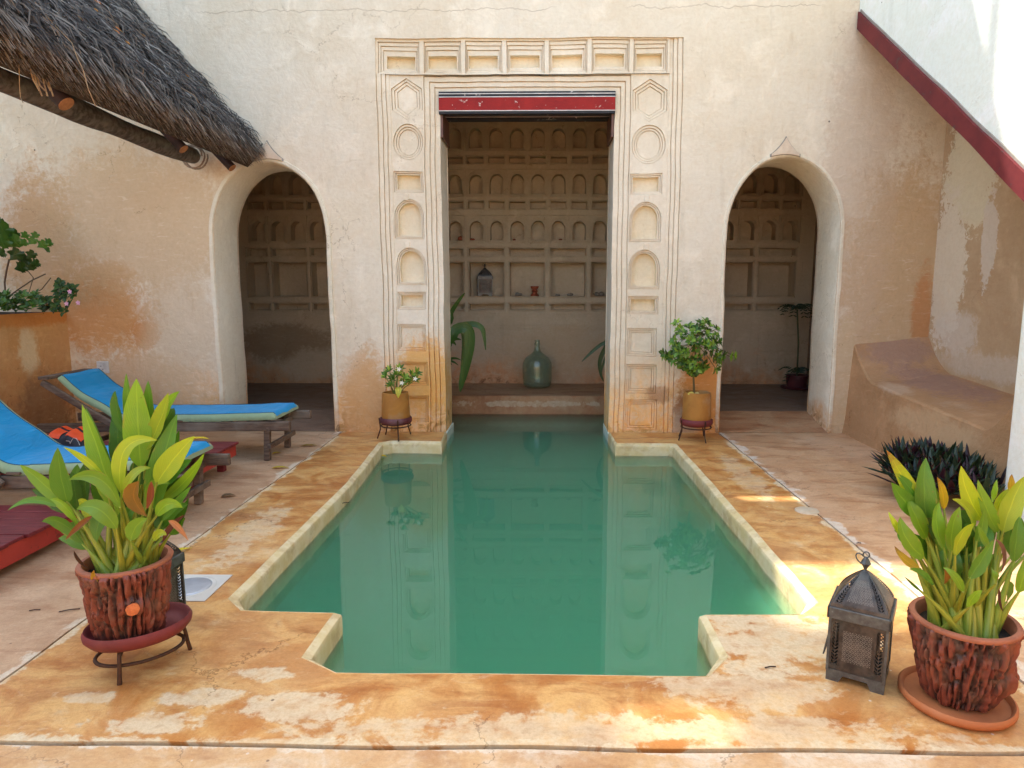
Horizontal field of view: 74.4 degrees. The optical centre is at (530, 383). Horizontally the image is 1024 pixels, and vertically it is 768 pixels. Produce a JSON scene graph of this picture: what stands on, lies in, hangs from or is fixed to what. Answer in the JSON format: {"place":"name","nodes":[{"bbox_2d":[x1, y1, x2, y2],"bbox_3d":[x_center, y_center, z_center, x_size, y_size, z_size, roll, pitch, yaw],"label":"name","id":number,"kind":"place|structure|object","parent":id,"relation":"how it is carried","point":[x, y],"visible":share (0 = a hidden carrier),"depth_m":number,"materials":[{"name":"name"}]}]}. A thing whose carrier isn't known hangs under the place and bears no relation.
{"place":"outdoors","nodes":[
{"label":"outdoors","id":0,"kind":"place"},
{"bbox_2d":[47,426,102,445],"bbox_3d":[-4.066,0.446,5.917,0.480,0.125,0.355,0,8,1],"label":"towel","id":1,"kind":"object","parent":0,"point":[66,435],"visible":0.72,"depth_m":5.82,"materials":[{"name":"orange fabric"}]},
{"bbox_2d":[0,431,341,682],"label":"patio floor","id":2,"kind":"structure","parent":0,"point":[45,580],"depth_m":4.10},
{"bbox_2d":[0,311,76,433],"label":"raised planter","id":3,"kind":"object","parent":2,"relation":"on","point":[34,346],"visible":0.72,"depth_m":6.94,"materials":[{"name":"paint"}]},
{"bbox_2d":[0,288,44,311],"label":"leafy bush","id":4,"kind":"object","parent":3,"relation":"on","point":[33,296],"visible":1,"depth_m":6.47,"materials":[{"name":"green plant"}]},
{"bbox_2d":[0,217,53,310],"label":"potted plant","id":5,"kind":"object","parent":3,"relation":"in","point":[9,237],"visible":0.91,"depth_m":6.42,"materials":[{"name":"green plant"}]},
{"bbox_2d":[37,277,79,316],"bbox_3d":[-4.652,-0.865,6.702,0.662,0.391,0.338,8,11,43],"label":"flowering periwinkle","id":6,"kind":"object","parent":3,"relation":"in","point":[71,290],"visible":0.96,"depth_m":6.67,"materials":[{"name":"green plant"}]},
{"bbox_2d":[0,505,82,569],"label":"table","id":7,"kind":"object","parent":2,"relation":"on","point":[25,530],"visible":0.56,"depth_m":4.02,"materials":[{"name":"red paint"}]},
{"bbox_2d":[0,399,230,503],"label":"sun lounger","id":8,"kind":"object","parent":2,"relation":"on","point":[23,442],"visible":0.54,"depth_m":4.81,"materials":[{"name":"blue fabric"}]},
{"bbox_2d":[0,441,238,488],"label":"table","id":9,"kind":"object","parent":2,"relation":"on","point":[224,447],"visible":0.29,"depth_m":5.81,"materials":[{"name":"red paint"}]},
{"bbox_2d":[37,368,311,459],"bbox_3d":[-3.414,0.274,6.534,2.423,0.787,0.722,0,8,1],"label":"sun lounger","id":10,"kind":"object","parent":2,"relation":"on","point":[96,388],"visible":0.65,"depth_m":6.29,"materials":[{"name":"blue fabric"}]},
{"bbox_2d":[251,410,333,430],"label":"doorway floor","id":11,"kind":"structure","parent":0,"point":[321,420],"depth_m":7.77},
{"bbox_2d":[0,432,1023,754],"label":"pool deck","id":12,"kind":"structure","parent":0,"point":[234,676],"depth_m":2.70,"materials":[{"name":"beige stone"}]},
{"bbox_2d":[81,602,191,685],"bbox_3d":[-1.665,1.102,2.877,0.386,0.202,0.354,0,8,1],"label":"plant stand","id":13,"kind":"object","parent":12,"relation":"on","point":[178,617],"visible":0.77,"depth_m":2.77,"materials":[{"name":"red ceramic"}]},
{"bbox_2d":[8,374,203,640],"bbox_3d":[-1.728,0.509,2.773,0.816,1.092,0.377,0,8,1],"label":"potted canna","id":14,"kind":"object","parent":13,"relation":"on","point":[125,584],"visible":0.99,"depth_m":2.74,"materials":[{"name":"green plant"}]},
{"bbox_2d":[160,537,185,603],"bbox_3d":[-1.832,0.883,3.208,0.251,0.538,0.232,1,8,9],"label":"lantern","id":15,"kind":"object","parent":12,"relation":"on","point":[178,558],"visible":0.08,"depth_m":3.26,"materials":[{"name":"grey metal"}]},
{"bbox_2d":[178,574,231,600],"bbox_3d":[-1.824,1.086,3.620,0.310,0.014,0.320,0,8,1],"label":"skimmer cover","id":16,"kind":"object","parent":12,"relation":"on","point":[199,587],"visible":0.57,"depth_m":3.63,"materials":[{"name":"white plastic"}]},
{"bbox_2d":[377,416,411,441],"bbox_3d":[-1.452,0.464,7.210,0.370,0.230,0.369,0,8,1],"label":"plant stand","id":17,"kind":"object","parent":12,"relation":"on","point":[395,422],"visible":0.82,"depth_m":7.07,"materials":[{"name":"metal"}]},
{"bbox_2d":[380,363,422,418],"bbox_3d":[-1.364,0.071,7.156,0.451,0.603,0.317,0,8,1],"label":"potted shrub","id":18,"kind":"object","parent":17,"relation":"on","point":[395,403],"visible":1,"depth_m":7.08,"materials":[{"name":"orange ceramic"}]},
{"bbox_2d":[274,423,772,674],"bbox_3d":[-0.012,1.294,6.098,3.600,1.100,6.700,0,8,1],"label":"pool basin","id":19,"kind":"object","parent":12,"relation":"in","point":[556,549],"visible":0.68,"depth_m":6.06,"materials":[{"name":"liquid"}]},
{"bbox_2d":[228,432,818,675],"bbox_3d":[-0.049,1.020,5.178,3.108,0.303,4.747,0,8,1],"label":"pool coping","id":20,"kind":"object","parent":19,"relation":"on","point":[270,583],"visible":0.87,"depth_m":4.58,"materials":[{"name":"beige stone"}]},
{"bbox_2d":[678,417,712,442],"bbox_3d":[1.737,0.476,7.123,0.370,0.230,0.369,0,8,1],"label":"plant stand","id":21,"kind":"object","parent":12,"relation":"on","point":[697,424],"visible":0.86,"depth_m":6.99,"materials":[{"name":"red metal"}]},
{"bbox_2d":[659,317,736,420],"bbox_3d":[1.744,-0.156,7.039,0.810,1.086,0.434,0,8,1],"label":"potted tree","id":22,"kind":"object","parent":21,"relation":"on","point":[696,405],"visible":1,"depth_m":6.96,"materials":[{"name":"green plant"}]},
{"bbox_2d":[794,506,819,514],"bbox_3d":[1.992,0.911,4.861,0.168,0.010,0.168,0,8,1],"label":"cement cap","id":23,"kind":"object","parent":12,"relation":"on","point":[807,510],"visible":1,"depth_m":4.84,"materials":[{"name":"beige concrete"}]},
{"bbox_2d":[822,551,896,694],"bbox_3d":[1.356,0.944,2.781,0.251,0.538,0.232,5,10,32],"label":"lantern","id":24,"kind":"object","parent":12,"relation":"on","point":[861,608],"visible":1,"depth_m":2.71,"materials":[{"name":"metal"}]},
{"bbox_2d":[897,665,1018,731],"bbox_3d":[1.657,1.216,2.628,0.400,0.040,0.400,0,8,1],"label":"saucer","id":25,"kind":"object","parent":12,"relation":"on","point":[1003,714],"visible":0.54,"depth_m":2.53,"materials":[{"name":"orange ceramic"}]},
{"bbox_2d":[886,450,1023,712],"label":"potted canna","id":26,"kind":"object","parent":25,"relation":"on","point":[966,630],"visible":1,"depth_m":2.53,"materials":[{"name":"green plant"}]},
{"bbox_2d":[0,744,1023,767],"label":"patio floor","id":27,"kind":"structure","parent":0,"point":[42,756],"depth_m":2.31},
{"bbox_2d":[509,662,532,673],"bbox_3d":[-0.067,1.963,4.637,0.170,0.032,0.170,0,8,1],"label":"pool drain","id":28,"kind":"object","parent":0,"point":[520,668],"visible":0.84,"depth_m":4.62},
{"bbox_2d":[246,383,807,410],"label":"room floor","id":29,"kind":"structure","parent":0,"point":[733,397],"depth_m":9.13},
{"bbox_2d":[450,293,485,391],"bbox_3d":[-1.298,-0.450,8.526,1.494,1.394,0.384,2,8,11],"label":"strap leaf plant","id":30,"kind":"object","parent":29,"relation":"on","point":[466,330],"visible":0.41,"depth_m":8.32,"materials":[{"name":"plant"}]},
{"bbox_2d":[582,338,605,381],"bbox_3d":[1.343,-0.203,8.684,1.377,0.861,0.358,-1,8,-6],"label":"strap leaf plant","id":31,"kind":"object","parent":29,"relation":"on","point":[600,358],"visible":0.29,"depth_m":8.71,"materials":[{"name":"plant"}]},
{"bbox_2d":[778,303,812,389],"bbox_3d":[3.885,-0.548,9.774,0.659,1.230,0.535,0,8,1],"label":"indoor palm","id":32,"kind":"object","parent":29,"relation":"on","point":[796,381],"visible":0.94,"depth_m":9.72,"materials":[{"name":"plant"}]},
{"bbox_2d":[452,383,604,424],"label":"room platform","id":33,"kind":"structure","parent":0,"point":[524,403],"depth_m":9.22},
{"bbox_2d":[719,411,827,432],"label":"doorway floor","id":34,"kind":"structure","parent":0,"point":[768,421],"depth_m":7.73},
{"bbox_2d":[718,432,1023,682],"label":"patio floor","id":35,"kind":"structure","parent":0,"point":[840,488],"depth_m":5.41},
{"bbox_2d":[842,337,1013,491],"bbox_3d":[3.853,0.191,6.087,0.875,1.126,2.610,0,8,1],"label":"plaster bench","id":36,"kind":"object","parent":35,"relation":"on","point":[908,389],"visible":0.83,"depth_m":6.49,"materials":[{"name":"beige paint"}]},
{"bbox_2d":[865,435,1006,504],"bbox_3d":[3.008,0.614,5.115,0.850,0.355,1.313,0,8,1],"label":"purple leaf clump","id":37,"kind":"object","parent":35,"relation":"on","point":[945,463],"visible":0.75,"depth_m":5.02,"materials":[{"name":"plant"}]},
{"bbox_2d":[928,122,1023,394],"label":"side courtyard wall","id":38,"kind":"structure","parent":35,"relation":"on","point":[977,305],"depth_m":6.49,"materials":[{"name":"paint"}]},
{"bbox_2d":[857,0,1023,200],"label":"outdoor stair","id":39,"kind":"object","parent":38,"relation":"attached to","point":[958,65],"visible":1,"depth_m":5.07,"materials":[{"name":"white paint"}]},
{"bbox_2d":[1004,306,1023,520],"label":"white pier","id":40,"kind":"structure","parent":0,"point":[1015,464],"depth_m":4.54,"materials":[{"name":"white paint"}]},
{"label":"ground","id":41,"kind":"structure","parent":0,"visible":0},
{"bbox_2d":[0,0,946,432],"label":"courtyard wall","id":42,"kind":"structure","parent":41,"relation":"on","point":[832,112],"depth_m":7.13,"materials":[{"name":"paint"}]},
{"bbox_2d":[96,361,109,372],"bbox_3d":[-4.733,-0.187,7.471,0.132,0.132,0.042,0,8,1],"label":"wall socket","id":43,"kind":"object","parent":42,"relation":"attached to","point":[103,366],"depth_m":7.46,"materials":[{"name":"white plastic"}]},
{"bbox_2d":[0,0,266,170],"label":"thatched roof","id":44,"kind":"structure","parent":42,"relation":"attached to","point":[70,59],"depth_m":5.07,"materials":[{"name":"grey plant"}]},
{"bbox_2d":[375,37,683,432],"bbox_3d":[-0.011,-1.522,7.511,3.195,4.202,0.600,0,8,1],"label":"carved portal","id":45,"kind":"object","parent":42,"relation":"attached to","point":[642,77],"visible":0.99,"depth_m":7.22,"materials":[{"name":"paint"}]},
{"bbox_2d":[439,91,615,146],"bbox_3d":[-0.033,-2.868,7.346,1.845,0.450,0.602,0,8,1],"label":"door lintel","id":46,"kind":"structure","parent":45,"relation":"attached to","point":[528,106],"depth_m":7.04,"materials":[{"name":"red paint"}]},
{"bbox_2d":[238,122,816,384],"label":"niche wall","id":47,"kind":"structure","parent":41,"relation":"on","point":[537,191],"depth_m":10.18,"materials":[{"name":"paint"}]},
{"bbox_2d":[476,263,492,295],"bbox_3d":[-0.701,-1.584,10.219,0.256,0.500,0.174,-1,8,-7],"label":"lantern","id":48,"kind":"object","parent":47,"relation":"in","point":[485,277],"visible":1,"depth_m":10.16,"materials":[{"name":"grey metal"}]},
{"bbox_2d":[531,286,538,295],"bbox_3d":[0.063,-1.410,10.244,0.128,0.150,0.128,0,8,1],"label":"clay brazier","id":49,"kind":"object","parent":47,"relation":"in","point":[534,290],"visible":0.95,"depth_m":10.20,"materials":[{"name":"brown ceramic"}]},
{"bbox_2d":[594,291,603,295],"bbox_3d":[1.037,-1.366,10.216,0.169,0.074,0.079,-3,9,-18],"label":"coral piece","id":50,"kind":"object","parent":47,"relation":"in","point":[601,293],"visible":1,"depth_m":10.19,"materials":[{"name":"grey stone"}]}
]}

